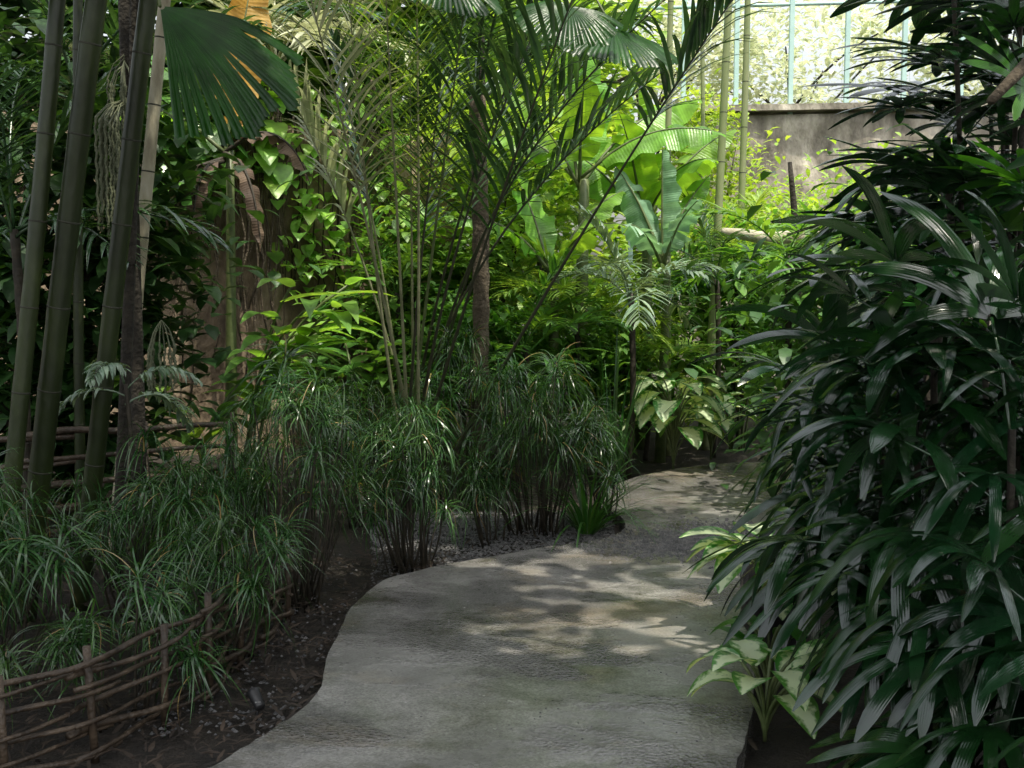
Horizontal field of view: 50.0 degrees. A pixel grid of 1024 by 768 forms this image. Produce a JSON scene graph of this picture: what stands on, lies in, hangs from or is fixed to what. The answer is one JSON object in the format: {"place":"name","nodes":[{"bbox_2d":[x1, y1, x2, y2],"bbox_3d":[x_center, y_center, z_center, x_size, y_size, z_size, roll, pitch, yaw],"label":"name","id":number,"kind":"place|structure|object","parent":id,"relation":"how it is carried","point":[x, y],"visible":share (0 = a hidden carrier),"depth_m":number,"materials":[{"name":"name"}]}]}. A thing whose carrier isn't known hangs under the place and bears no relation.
{"place":"outdoors","nodes":[
{"label":"outdoors","id":0,"kind":"place"},
{"bbox_2d":[208,462,809,767],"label":"path","id":1,"kind":"structure","parent":0,"point":[544,590],"depth_m":4.54,"materials":[{"name":"concrete"}]},
{"bbox_2d":[292,497,781,746],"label":"loose pebbles","id":2,"kind":"object","parent":1,"relation":"on","point":[670,543],"visible":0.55,"depth_m":6.69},
{"bbox_2d":[0,302,1023,767],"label":"ground","id":3,"kind":"structure","parent":0,"point":[782,746],"depth_m":4.77,"materials":[{"name":"soil"}]},
{"bbox_2d":[0,577,64,734],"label":"umbrella sedge","id":4,"kind":"object","parent":3,"relation":"on","point":[4,656],"visible":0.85,"depth_m":3.76,"materials":[{"name":"green plant"}]},
{"bbox_2d":[0,0,65,636],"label":"bamboo culm","id":5,"kind":"object","parent":3,"relation":"on","point":[26,337],"visible":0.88,"depth_m":4.97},
{"bbox_2d":[12,0,106,623],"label":"bamboo culm","id":6,"kind":"object","parent":3,"relation":"on","point":[58,309],"visible":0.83,"depth_m":5.04,"materials":[{"name":"plant"}]},
{"bbox_2d":[0,446,128,688],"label":"umbrella sedge","id":7,"kind":"object","parent":3,"relation":"on","point":[11,563],"visible":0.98,"depth_m":4.40,"materials":[{"name":"green plant"}]},
{"bbox_2d":[72,0,84,524],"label":"bamboo culm","id":8,"kind":"object","parent":3,"relation":"on","point":[78,354],"visible":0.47,"depth_m":6.96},
{"bbox_2d":[69,0,157,611],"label":"bamboo culm","id":9,"kind":"object","parent":3,"relation":"on","point":[112,307],"visible":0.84,"depth_m":5.23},
{"bbox_2d":[0,40,233,509],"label":"feather palm","id":10,"kind":"object","parent":3,"relation":"on","point":[13,237],"visible":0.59,"depth_m":6.15,"materials":[{"name":"green plant"}]},
{"bbox_2d":[0,412,239,579],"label":"stick fence","id":11,"kind":"object","parent":3,"relation":"on","point":[64,433],"visible":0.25,"depth_m":6.23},
{"bbox_2d":[0,256,245,525],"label":"leafy shrub","id":12,"kind":"object","parent":3,"relation":"on","point":[64,447],"visible":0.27,"depth_m":7.50,"materials":[{"name":"green plant"}]},
{"bbox_2d":[58,358,203,619],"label":"feather palm","id":13,"kind":"object","parent":3,"relation":"on","point":[120,367],"visible":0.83,"depth_m":5.33,"materials":[{"name":"green plant"}]},
{"bbox_2d":[93,0,177,569],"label":"fishtail palm","id":14,"kind":"object","parent":3,"relation":"on","point":[114,124],"visible":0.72,"depth_m":6.04,"materials":[{"name":"green plant"}]},
{"bbox_2d":[6,544,265,732],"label":"umbrella sedge","id":15,"kind":"object","parent":3,"relation":"on","point":[82,636],"visible":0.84,"depth_m":4.09,"materials":[{"name":"green plant"}]},
{"bbox_2d":[108,0,170,556],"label":"bamboo culm","id":16,"kind":"object","parent":3,"relation":"on","point":[152,127],"visible":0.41,"depth_m":6.51,"materials":[{"name":"green plant"}]},
{"bbox_2d":[0,0,281,404],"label":"feather palm","id":17,"kind":"object","parent":3,"relation":"on","point":[112,53],"visible":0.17,"depth_m":7.72,"materials":[{"name":"green plant"}]},
{"bbox_2d":[40,409,253,640],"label":"umbrella sedge","id":18,"kind":"object","parent":3,"relation":"on","point":[177,501],"visible":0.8,"depth_m":5.04,"materials":[{"name":"green plant"}]},
{"bbox_2d":[0,546,294,767],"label":"stick fence","id":19,"kind":"object","parent":3,"relation":"on","point":[93,724],"visible":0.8,"depth_m":3.87,"materials":[{"name":"wood"}]},
{"bbox_2d":[0,0,299,121],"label":"leafy tree","id":20,"kind":"object","parent":3,"relation":"on","point":[26,6],"visible":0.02,"depth_m":12.15,"materials":[{"name":"green plant"}]},
{"bbox_2d":[0,6,320,516],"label":"leafy shrub","id":21,"kind":"object","parent":3,"relation":"on","point":[168,244],"visible":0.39,"depth_m":7.78,"materials":[{"name":"green plant"}]},
{"bbox_2d":[80,493,320,680],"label":"umbrella sedge","id":22,"kind":"object","parent":3,"relation":"on","point":[214,554],"visible":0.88,"depth_m":4.61,"materials":[{"name":"green plant"}]},
{"bbox_2d":[92,345,320,513],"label":"ginger plant","id":23,"kind":"object","parent":3,"relation":"on","point":[221,407],"visible":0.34,"depth_m":7.77,"materials":[{"name":"green plant"}]},
{"bbox_2d":[109,0,304,592],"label":"pleated fan palm","id":24,"kind":"object","parent":3,"relation":"on","point":[198,41],"visible":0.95,"depth_m":4.67,"materials":[{"name":"green plant"}]},
{"bbox_2d":[120,0,309,478],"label":"banana plant","id":25,"kind":"object","parent":3,"relation":"on","point":[250,191],"visible":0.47,"depth_m":8.87,"materials":[{"name":"green plant"}]},
{"bbox_2d":[146,411,302,567],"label":"umbrella sedge","id":26,"kind":"object","parent":3,"relation":"on","point":[205,447],"visible":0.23,"depth_m":6.36,"materials":[{"name":"green plant"}]},
{"bbox_2d":[0,109,456,456],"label":"garden wall","id":27,"kind":"structure","parent":3,"relation":"on","point":[206,343],"depth_m":10.91,"materials":[{"name":"paint"}]},
{"bbox_2d":[162,69,248,218],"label":"climbing vine","id":28,"kind":"object","parent":27,"relation":"attached to","point":[209,148],"visible":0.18,"depth_m":10.22,"materials":[{"name":"green plant"}]},
{"bbox_2d":[211,81,292,198],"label":"climbing vine","id":29,"kind":"object","parent":27,"relation":"attached to","point":[274,170],"visible":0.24,"depth_m":10.45,"materials":[{"name":"green plant"}]},
{"bbox_2d":[174,77,395,400],"bbox_3d":[-2.181,-1.445,10.780,2.288,3.253,0.086,-2,6,-25],"label":"aerial root curtain","id":30,"kind":"object","parent":27,"relation":"hanging from","point":[262,190],"visible":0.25,"depth_m":10.67,"materials":[{"name":"brown plant"}]},
{"bbox_2d":[269,116,323,302],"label":"climbing vine","id":31,"kind":"object","parent":27,"relation":"attached to","point":[309,216],"visible":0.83,"depth_m":10.72,"materials":[{"name":"green plant"}]},
{"bbox_2d":[293,89,347,319],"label":"climbing vine","id":32,"kind":"object","parent":27,"relation":"attached to","point":[332,238],"visible":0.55,"depth_m":10.84,"materials":[{"name":"green plant"}]},
{"bbox_2d":[324,81,379,342],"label":"climbing vine","id":33,"kind":"object","parent":27,"relation":"attached to","point":[339,270],"visible":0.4,"depth_m":10.95,"materials":[{"name":"green plant"}]},
{"bbox_2d":[366,90,409,321],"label":"climbing vine","id":34,"kind":"object","parent":27,"relation":"attached to","point":[383,195],"visible":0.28,"depth_m":11.06,"materials":[{"name":"green plant"}]},
{"bbox_2d":[171,327,405,612],"bbox_3d":[-1.132,0.426,5.597,1.136,1.442,0.981,0,5,0],"label":"umbrella sedge","id":35,"kind":"object","parent":3,"relation":"on","point":[321,416],"visible":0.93,"depth_m":5.56,"materials":[{"name":"green plant"}]},
{"bbox_2d":[205,277,394,493],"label":"ginger plant","id":36,"kind":"object","parent":3,"relation":"on","point":[305,335],"visible":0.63,"depth_m":8.00,"materials":[{"name":"green plant"}]},
{"bbox_2d":[191,0,436,120],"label":"feather palm","id":37,"kind":"object","parent":3,"relation":"on","point":[300,36],"visible":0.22,"depth_m":10.97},
{"bbox_2d":[293,365,421,530],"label":"umbrella sedge","id":38,"kind":"object","parent":3,"relation":"on","point":[359,398],"visible":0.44,"depth_m":7.39,"materials":[{"name":"green plant"}]},
{"bbox_2d":[127,511,614,735],"bbox_3d":[-1.083,1.054,6.249,2.516,0.011,4.432,2,6,26],"label":"gravel bed","id":39,"kind":"object","parent":3,"relation":"on","point":[603,531],"visible":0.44,"depth_m":6.89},
{"bbox_2d":[438,438,547,550],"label":"umbrella sedge","id":40,"kind":"object","parent":39,"relation":"on","point":[480,493],"visible":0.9,"depth_m":6.85,"materials":[{"name":"green plant"}]},
{"bbox_2d":[309,335,465,473],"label":"ginger plant","id":41,"kind":"object","parent":3,"relation":"on","point":[371,368],"visible":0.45,"depth_m":9.16,"materials":[{"name":"green plant"}]},
{"bbox_2d":[153,0,638,217],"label":"leafy tree","id":42,"kind":"object","parent":3,"relation":"on","point":[315,82],"visible":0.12,"depth_m":12.84,"materials":[{"name":"green plant"}]},
{"bbox_2d":[309,198,500,431],"bbox_3d":[-1.191,-0.519,10.280,1.667,2.505,1.703,-5,7,-43],"label":"feather palm","id":43,"kind":"object","parent":3,"relation":"on","point":[405,262],"visible":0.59,"depth_m":10.28,"materials":[{"name":"green plant"}]},
{"bbox_2d":[339,388,481,577],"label":"umbrella sedge","id":44,"kind":"object","parent":3,"relation":"on","point":[389,484],"visible":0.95,"depth_m":6.14,"materials":[{"name":"green plant"}]},
{"bbox_2d":[293,159,574,453],"bbox_3d":[-0.787,-0.774,10.806,2.706,2.921,2.377,3,6,30],"label":"leafy shrub","id":45,"kind":"object","parent":3,"relation":"on","point":[440,255],"visible":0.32,"depth_m":10.53,"materials":[{"name":"green plant"}]},
{"bbox_2d":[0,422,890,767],"bbox_3d":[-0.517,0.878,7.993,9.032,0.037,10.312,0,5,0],"label":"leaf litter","id":46,"kind":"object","parent":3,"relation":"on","point":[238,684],"visible":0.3,"depth_m":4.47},
{"bbox_2d":[386,308,524,504],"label":"umbrella sedge","id":47,"kind":"object","parent":3,"relation":"on","point":[432,381],"visible":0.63,"depth_m":8.22,"materials":[{"name":"green plant"}]},
{"bbox_2d":[268,0,664,485],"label":"fan palm","id":48,"kind":"object","parent":3,"relation":"on","point":[481,308],"visible":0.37,"depth_m":8.83,"materials":[{"name":"green plant"}]},
{"bbox_2d":[357,274,580,467],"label":"leafy shrub","id":49,"kind":"object","parent":3,"relation":"on","point":[503,316],"visible":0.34,"depth_m":9.71,"materials":[{"name":"green plant"}]},
{"bbox_2d":[279,0,680,479],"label":"long stemmed palm","id":50,"kind":"object","parent":3,"relation":"on","point":[338,186],"visible":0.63,"depth_m":8.25,"materials":[{"name":"green plant"}]},
{"bbox_2d":[352,11,618,435],"bbox_3d":[-0.198,-1.788,11.933,3.290,4.742,2.943,-1,5,-13],"label":"leafy shrub","id":51,"kind":"object","parent":3,"relation":"on","point":[547,197],"visible":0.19,"depth_m":11.59,"materials":[{"name":"green plant"}]},
{"bbox_2d":[401,335,618,479],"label":"ginger plant","id":52,"kind":"object","parent":3,"relation":"on","point":[582,353],"visible":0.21,"depth_m":9.04,"materials":[{"name":"green plant"}]},
{"bbox_2d":[240,0,785,512],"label":"long stemmed palm","id":53,"kind":"object","parent":3,"relation":"on","point":[698,24],"visible":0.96,"depth_m":6.80,"materials":[{"name":"green plant"}]},
{"bbox_2d":[435,247,633,476],"bbox_3d":[0.198,-0.192,9.564,1.640,1.978,1.619,-4,6,-39],"label":"feather palm","id":54,"kind":"object","parent":3,"relation":"on","point":[543,316],"visible":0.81,"depth_m":9.32,"materials":[{"name":"green plant"}]},
{"bbox_2d":[445,142,625,358],"bbox_3d":[0.267,-1.020,11.550,1.937,3.282,1.926,0,5,0],"label":"feather palm","id":55,"kind":"object","parent":3,"relation":"on","point":[561,192],"visible":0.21,"depth_m":11.44,"materials":[{"name":"green plant"}]},
{"bbox_2d":[449,342,623,540],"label":"umbrella sedge","id":56,"kind":"object","parent":3,"relation":"on","point":[560,443],"visible":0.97,"depth_m":7.08,"materials":[{"name":"green plant"}]},
{"bbox_2d":[448,172,627,464],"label":"banana plant","id":57,"kind":"object","parent":3,"relation":"on","point":[537,227],"visible":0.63,"depth_m":10.00,"materials":[{"name":"green plant"}]},
{"bbox_2d":[410,0,677,84],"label":"pleated fan palm","id":58,"kind":"object","parent":3,"relation":"on","point":[613,43],"visible":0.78,"depth_m":6.98,"materials":[{"name":"green plant"}]},
{"bbox_2d":[389,257,702,453],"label":"leafy shrub","id":59,"kind":"object","parent":3,"relation":"on","point":[575,316],"visible":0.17,"depth_m":10.56,"materials":[{"name":"green plant"}]},
{"bbox_2d":[411,0,696,363],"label":"leafy tree","id":60,"kind":"object","parent":3,"relation":"on","point":[624,72],"visible":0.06,"depth_m":16.03,"materials":[{"name":"green plant"}]},
{"bbox_2d":[459,150,671,347],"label":"foliage","id":61,"kind":"object","parent":3,"relation":"on","point":[603,251],"visible":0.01,"depth_m":27.44,"materials":[{"name":"green plant"}]},
{"bbox_2d":[489,234,687,462],"bbox_3d":[0.471,-0.294,9.900,1.844,2.122,1.850,4,7,40],"label":"feather palm","id":62,"kind":"object","parent":3,"relation":"on","point":[566,289],"visible":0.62,"depth_m":9.88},
{"bbox_2d":[491,288,687,454],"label":"leafy shrub","id":63,"kind":"object","parent":3,"relation":"on","point":[608,360],"visible":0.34,"depth_m":10.09,"materials":[{"name":"green plant"}]},
{"bbox_2d":[477,445,709,551],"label":"strap leaf plant","id":64,"kind":"object","parent":3,"relation":"on","point":[584,520],"visible":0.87,"depth_m":7.08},
{"bbox_2d":[555,390,641,526],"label":"umbrella sedge","id":65,"kind":"object","parent":3,"relation":"on","point":[599,481],"visible":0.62,"depth_m":7.40,"materials":[{"name":"green plant"}]},
{"bbox_2d":[487,48,728,454],"bbox_3d":[0.774,-1.307,10.441,2.465,4.047,1.442,0,5,0],"label":"banana plant","id":66,"kind":"object","parent":3,"relation":"on","point":[676,135],"visible":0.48,"depth_m":10.32,"materials":[{"name":"green plant"}]},
{"bbox_2d":[515,318,700,480],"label":"strap leaf plant","id":67,"kind":"object","parent":3,"relation":"on","point":[618,455],"visible":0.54,"depth_m":9.09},
{"bbox_2d":[465,202,782,437],"bbox_3d":[1.415,-0.792,12.095,4.556,2.750,3.049,0,5,0],"label":"leafy shrub","id":68,"kind":"object","parent":3,"relation":"on","point":[700,332],"visible":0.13,"depth_m":11.63,"materials":[{"name":"green plant"}]},
{"bbox_2d":[549,202,726,478],"bbox_3d":[1.039,-0.354,9.255,1.490,2.354,1.936,0,5,0],"label":"feather palm","id":69,"kind":"object","parent":3,"relation":"on","point":[619,262],"visible":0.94,"depth_m":9.04,"materials":[{"name":"green plant"}]},
{"bbox_2d":[561,90,737,449],"bbox_3d":[1.219,-1.143,10.833,1.804,3.652,1.232,2,5,19],"label":"banana plant","id":70,"kind":"object","parent":3,"relation":"on","point":[643,170],"visible":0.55,"depth_m":10.73,"materials":[{"name":"green plant"}]},
{"bbox_2d":[592,285,717,460],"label":"feather palm","id":71,"kind":"object","parent":3,"relation":"on","point":[651,345],"visible":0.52,"depth_m":10.31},
{"bbox_2d":[614,147,710,462],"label":"banana plant","id":72,"kind":"object","parent":3,"relation":"on","point":[643,232],"visible":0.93,"depth_m":10.12,"materials":[{"name":"green leaf"}]},
{"bbox_2d":[618,370,729,468],"bbox_3d":[1.379,0.344,9.529,1.007,0.894,0.972,0,5,0],"label":"variegated dumb cane","id":73,"kind":"object","parent":3,"relation":"on","point":[693,435],"visible":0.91,"depth_m":9.34,"materials":[{"name":"green plant"}]},
{"bbox_2d":[541,0,806,303],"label":"leafy tree","id":74,"kind":"object","parent":3,"relation":"on","point":[710,58],"visible":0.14,"depth_m":21.49,"materials":[{"name":"green plant"}]},
{"bbox_2d":[701,3,731,450],"bbox_3d":[2.054,-2.426,10.809,0.285,6.253,0.131,0,5,0],"label":"bamboo culm","id":75,"kind":"object","parent":3,"relation":"on","point":[723,112],"visible":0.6,"depth_m":10.78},
{"bbox_2d":[607,199,836,440],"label":"leafy shrub","id":76,"kind":"object","parent":3,"relation":"on","point":[725,362],"visible":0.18,"depth_m":11.51,"materials":[{"name":"green plant"}]},
{"bbox_2d":[653,67,802,317],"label":"leafy shrub","id":77,"kind":"object","parent":3,"relation":"on","point":[731,188],"visible":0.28,"depth_m":13.55,"materials":[{"name":"green plant"}]},
{"bbox_2d":[633,192,833,457],"bbox_3d":[2.112,-0.610,10.349,2.078,2.673,1.545,-4,6,-37],"label":"feather palm","id":78,"kind":"object","parent":3,"relation":"on","point":[705,235],"visible":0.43,"depth_m":10.42,"materials":[{"name":"green plant"}]},
{"bbox_2d":[654,183,813,442],"bbox_3d":[2.409,-0.742,11.527,1.566,2.731,1.840,-1,5,-14],"label":"feather palm","id":79,"kind":"object","parent":3,"relation":"on","point":[759,201],"visible":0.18,"depth_m":11.47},
{"bbox_2d":[657,317,819,449],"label":"ginger plant","id":80,"kind":"object","parent":3,"relation":"on","point":[710,366],"visible":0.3,"depth_m":10.85,"materials":[{"name":"green plant"}]},
{"bbox_2d":[732,0,750,354],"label":"bamboo culm","id":81,"kind":"object","parent":3,"relation":"on","point":[744,124],"visible":0.45,"depth_m":11.73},
{"bbox_2d":[614,166,876,409],"bbox_3d":[3.006,-1.037,12.938,3.557,3.073,2.270,0,5,0],"label":"leafy shrub","id":82,"kind":"object","parent":3,"relation":"on","point":[769,209],"visible":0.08,"depth_m":12.91,"materials":[{"name":"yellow plant"}]},
{"bbox_2d":[686,639,843,741],"bbox_3d":[0.927,1.098,3.905,0.597,0.372,0.607,0,5,0],"label":"variegated dumb cane","id":83,"kind":"object","parent":3,"relation":"on","point":[753,653],"visible":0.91,"depth_m":3.90,"materials":[{"name":"green plant"}]},
{"bbox_2d":[710,604,829,685],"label":"shrub","id":84,"kind":"object","parent":3,"relation":"on","point":[739,635],"visible":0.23,"depth_m":4.32,"materials":[{"name":"green plant"}]},
{"bbox_2d":[745,587,798,646],"bbox_3d":[1.203,1.063,4.999,0.316,0.210,0.316,0,5,0],"label":"plant pot","id":85,"kind":"object","parent":3,"relation":"on","point":[777,621],"visible":0.02,"depth_m":4.89,"materials":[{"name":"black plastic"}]},
{"bbox_2d":[679,521,837,619],"bbox_3d":[1.216,0.820,5.000,0.845,0.336,0.817,-5,7,-42],"label":"variegated dumb cane","id":86,"kind":"object","parent":85,"relation":"in","point":[711,544],"visible":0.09,"depth_m":4.95,"materials":[{"name":"green plant"}]},
{"bbox_2d":[721,162,822,439],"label":"crooked tree","id":87,"kind":"object","parent":3,"relation":"on","point":[793,204],"visible":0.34,"depth_m":9.93,"materials":[{"name":"brown plant"}]},
{"bbox_2d":[672,198,873,475],"bbox_3d":[2.266,-0.332,9.029,1.813,2.350,1.704,0,5,0],"label":"feather palm","id":88,"kind":"object","parent":3,"relation":"on","point":[763,227],"visible":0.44,"depth_m":8.91,"materials":[{"name":"green plant"}]},
{"bbox_2d":[635,0,950,104],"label":"leafy tree","id":89,"kind":"object","parent":3,"relation":"on","point":[826,72],"visible":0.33,"depth_m":22.75,"materials":[{"name":"green plant"}]},
{"bbox_2d":[672,193,916,452],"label":"leafy shrub","id":90,"kind":"object","parent":3,"relation":"on","point":[742,318],"visible":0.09,"depth_m":9.03,"materials":[{"name":"green plant"}]},
{"bbox_2d":[628,0,1022,341],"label":"aqua fence","id":91,"kind":"object","parent":3,"relation":"on","point":[792,4],"visible":0.41,"depth_m":17.49,"materials":[{"name":"metal"}]},
{"bbox_2d":[706,128,951,340],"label":"leafy shrub","id":92,"kind":"object","parent":3,"relation":"on","point":[836,189],"visible":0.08,"depth_m":13.72,"materials":[{"name":"green plant"}]},
{"bbox_2d":[650,113,1019,509],"bbox_3d":[3.088,-0.407,7.700,3.582,2.940,2.974,-4,6,-39],"label":"leafy shrub","id":93,"kind":"object","parent":3,"relation":"on","point":[785,354],"visible":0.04,"depth_m":7.78,"materials":[{"name":"green plant"}]},
{"bbox_2d":[671,102,1023,388],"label":"concrete wall","id":94,"kind":"structure","parent":3,"relation":"on","point":[805,126],"depth_m":17.50,"materials":[{"name":"concrete"}]},
{"bbox_2d":[682,232,1023,760],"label":"lady palm","id":95,"kind":"object","parent":3,"relation":"on","point":[875,560],"visible":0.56,"depth_m":3.43,"materials":[{"name":"green plant"}]},
{"bbox_2d":[686,166,1023,670],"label":"lady palm","id":96,"kind":"object","parent":3,"relation":"on","point":[805,490],"visible":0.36,"depth_m":4.13,"materials":[{"name":"green plant"}]},
{"bbox_2d":[721,167,1023,536],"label":"lady palm","id":97,"kind":"object","parent":3,"relation":"on","point":[785,301],"visible":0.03,"depth_m":5.46,"materials":[{"name":"green plant"}]},
{"bbox_2d":[752,189,1023,767],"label":"lady palm","id":98,"kind":"object","parent":3,"relation":"on","point":[911,744],"visible":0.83,"depth_m":3.02,"materials":[{"name":"green plant"}]},
{"bbox_2d":[755,0,1023,504],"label":"fan palm","id":99,"kind":"object","parent":3,"relation":"on","point":[1005,19],"visible":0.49,"depth_m":4.52,"materials":[{"name":"green plant"}]},
{"bbox_2d":[757,118,1023,767],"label":"lady palm","id":100,"kind":"object","parent":3,"relation":"on","point":[930,356],"visible":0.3,"depth_m":3.34,"materials":[{"name":"green plant"}]},
{"bbox_2d":[786,108,1023,537],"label":"lady palm","id":101,"kind":"object","parent":3,"relation":"on","point":[914,183],"visible":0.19,"depth_m":4.64,"materials":[{"name":"green plant"}]},
{"bbox_2d":[801,0,1023,459],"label":"fan palm","id":102,"kind":"object","parent":3,"relation":"on","point":[922,21],"visible":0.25,"depth_m":5.43,"materials":[{"name":"green plant"}]},
{"bbox_2d":[841,3,1023,101],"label":"leafy tree","id":103,"kind":"object","parent":3,"relation":"on","point":[967,90],"visible":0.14,"depth_m":23.10,"materials":[{"name":"green plant"}]},
{"bbox_2d":[855,533,1023,767],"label":"lady palm","id":104,"kind":"object","parent":3,"relation":"on","point":[1006,587],"visible":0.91,"depth_m":2.84,"materials":[{"name":"green plant"}]},
{"bbox_2d":[855,15,1023,515],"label":"fan palm","id":105,"kind":"object","parent":3,"relation":"on","point":[1013,221],"visible":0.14,"depth_m":4.09,"materials":[{"name":"green plant"}]},
{"bbox_2d":[8,0,1023,295],"label":"sky","id":106,"kind":"structure","parent":0,"point":[809,77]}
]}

